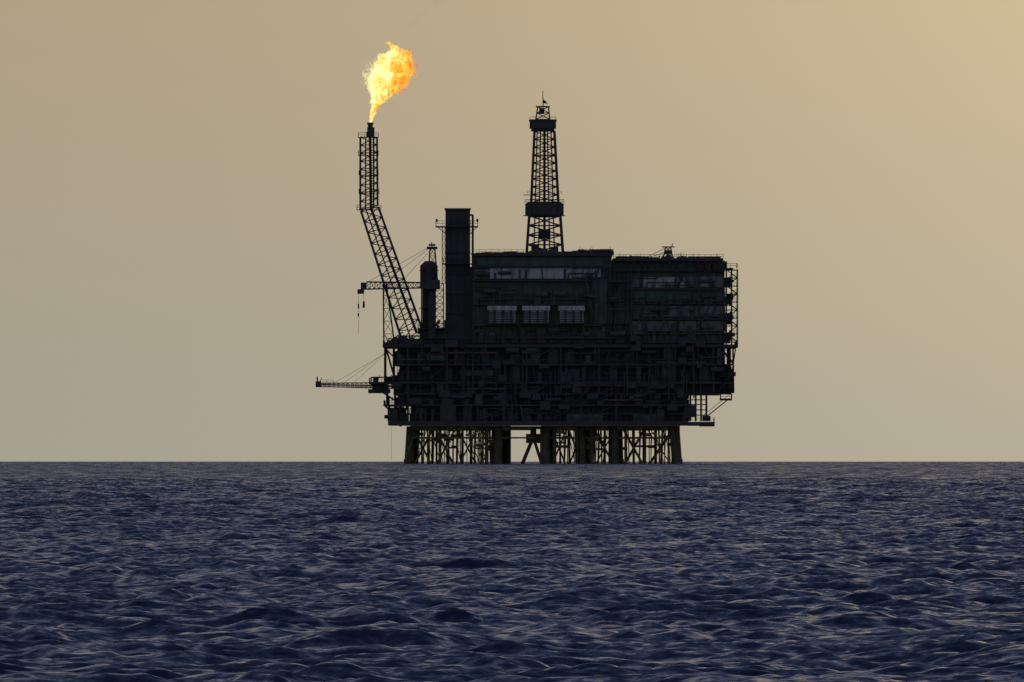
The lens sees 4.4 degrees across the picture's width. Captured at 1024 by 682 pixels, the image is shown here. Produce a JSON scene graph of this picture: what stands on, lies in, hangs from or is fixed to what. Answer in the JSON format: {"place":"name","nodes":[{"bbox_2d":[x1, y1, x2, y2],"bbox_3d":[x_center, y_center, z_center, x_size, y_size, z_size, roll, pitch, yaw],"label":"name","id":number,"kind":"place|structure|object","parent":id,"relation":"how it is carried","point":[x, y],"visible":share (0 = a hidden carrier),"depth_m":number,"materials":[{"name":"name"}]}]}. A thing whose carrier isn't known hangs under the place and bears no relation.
{"place":"outdoors","nodes":[
{"label":"outdoors","id":0,"kind":"place"},
{"bbox_2d":[0,462,1023,681],"bbox_3d":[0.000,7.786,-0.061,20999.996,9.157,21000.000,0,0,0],"label":"sea","id":1,"kind":"structure","parent":0,"point":[489,572],"depth_m":383.00,"materials":[{"name":"blue liquid"}]},
{"bbox_2d":[404,426,682,463],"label":"jacket legs","id":2,"kind":"object","parent":1,"relation":"in","point":[501,451],"visible":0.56,"depth_m":4002.46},
{"bbox_2d":[404,426,679,463],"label":"jacket bracing","id":3,"kind":"object","parent":2,"relation":"attached to","point":[559,430],"visible":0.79,"depth_m":4003.84,"materials":[{"name":"black metal"}]},
{"bbox_2d":[369,219,737,426],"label":"decks frames and railings","id":4,"kind":"structure","parent":2,"relation":"on","point":[711,377],"depth_m":4000.01,"materials":[{"name":"metal"}]},
{"bbox_2d":[316,349,393,392],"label":"burner boom","id":5,"kind":"object","parent":4,"relation":"attached to","point":[382,387],"visible":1,"depth_m":4005.03,"materials":[{"name":"metal"}]},
{"bbox_2d":[357,122,423,343],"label":"flare boom","id":6,"kind":"object","parent":4,"relation":"on","point":[370,132],"visible":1,"depth_m":4005.94,"materials":[{"name":"metal"}]},
{"bbox_2d":[357,242,439,343],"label":"pedestal crane","id":7,"kind":"object","parent":4,"relation":"on","point":[430,284],"visible":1,"depth_m":4001.51,"materials":[{"name":"metal"}]},
{"bbox_2d":[487,306,584,321],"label":"air intake hoods","id":8,"kind":"object","parent":4,"relation":"attached to","point":[535,307],"visible":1,"depth_m":3998.61,"materials":[{"name":"white paint"}]},
{"bbox_2d":[523,91,564,252],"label":"drilling derrick","id":9,"kind":"object","parent":4,"relation":"on","point":[544,209],"visible":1,"depth_m":4022.74,"materials":[{"name":"metal"}]},
{"bbox_2d":[385,269,722,343],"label":"dull wall panels","id":10,"kind":"object","parent":4,"relation":"on","point":[673,312],"visible":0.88,"depth_m":4001.49,"materials":[{"name":"grey metal"}]},
{"bbox_2d":[418,208,699,343],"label":"exhaust stack and columns","id":11,"kind":"object","parent":4,"relation":"on","point":[457,289],"visible":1,"depth_m":4006.26,"materials":[{"name":"metal"}]},
{"bbox_2d":[400,256,725,420],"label":"module walls","id":12,"kind":"structure","parent":4,"relation":"on","point":[543,289],"depth_m":4001.44,"materials":[{"name":"metal"}]},
{"bbox_2d":[440,263,716,400],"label":"red oxide beams","id":13,"kind":"structure","parent":4,"relation":"attached to","point":[708,265],"depth_m":3998.27,"materials":[{"name":"metal"}]},
{"bbox_2d":[490,268,707,287],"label":"grey wall panels","id":14,"kind":"object","parent":4,"relation":"attached to","point":[548,273],"visible":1,"depth_m":4001.30,"materials":[{"name":"grey metal"}]},
{"bbox_2d":[647,243,674,257],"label":"roof crane","id":15,"kind":"object","parent":4,"relation":"on","point":[667,251],"visible":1,"depth_m":4019.54,"materials":[{"name":"metal"}]},
{"bbox_2d":[0,0,1023,461],"label":"sky","id":16,"kind":"structure","parent":0,"point":[185,247],"materials":[{"name":"beige"}]}
]}

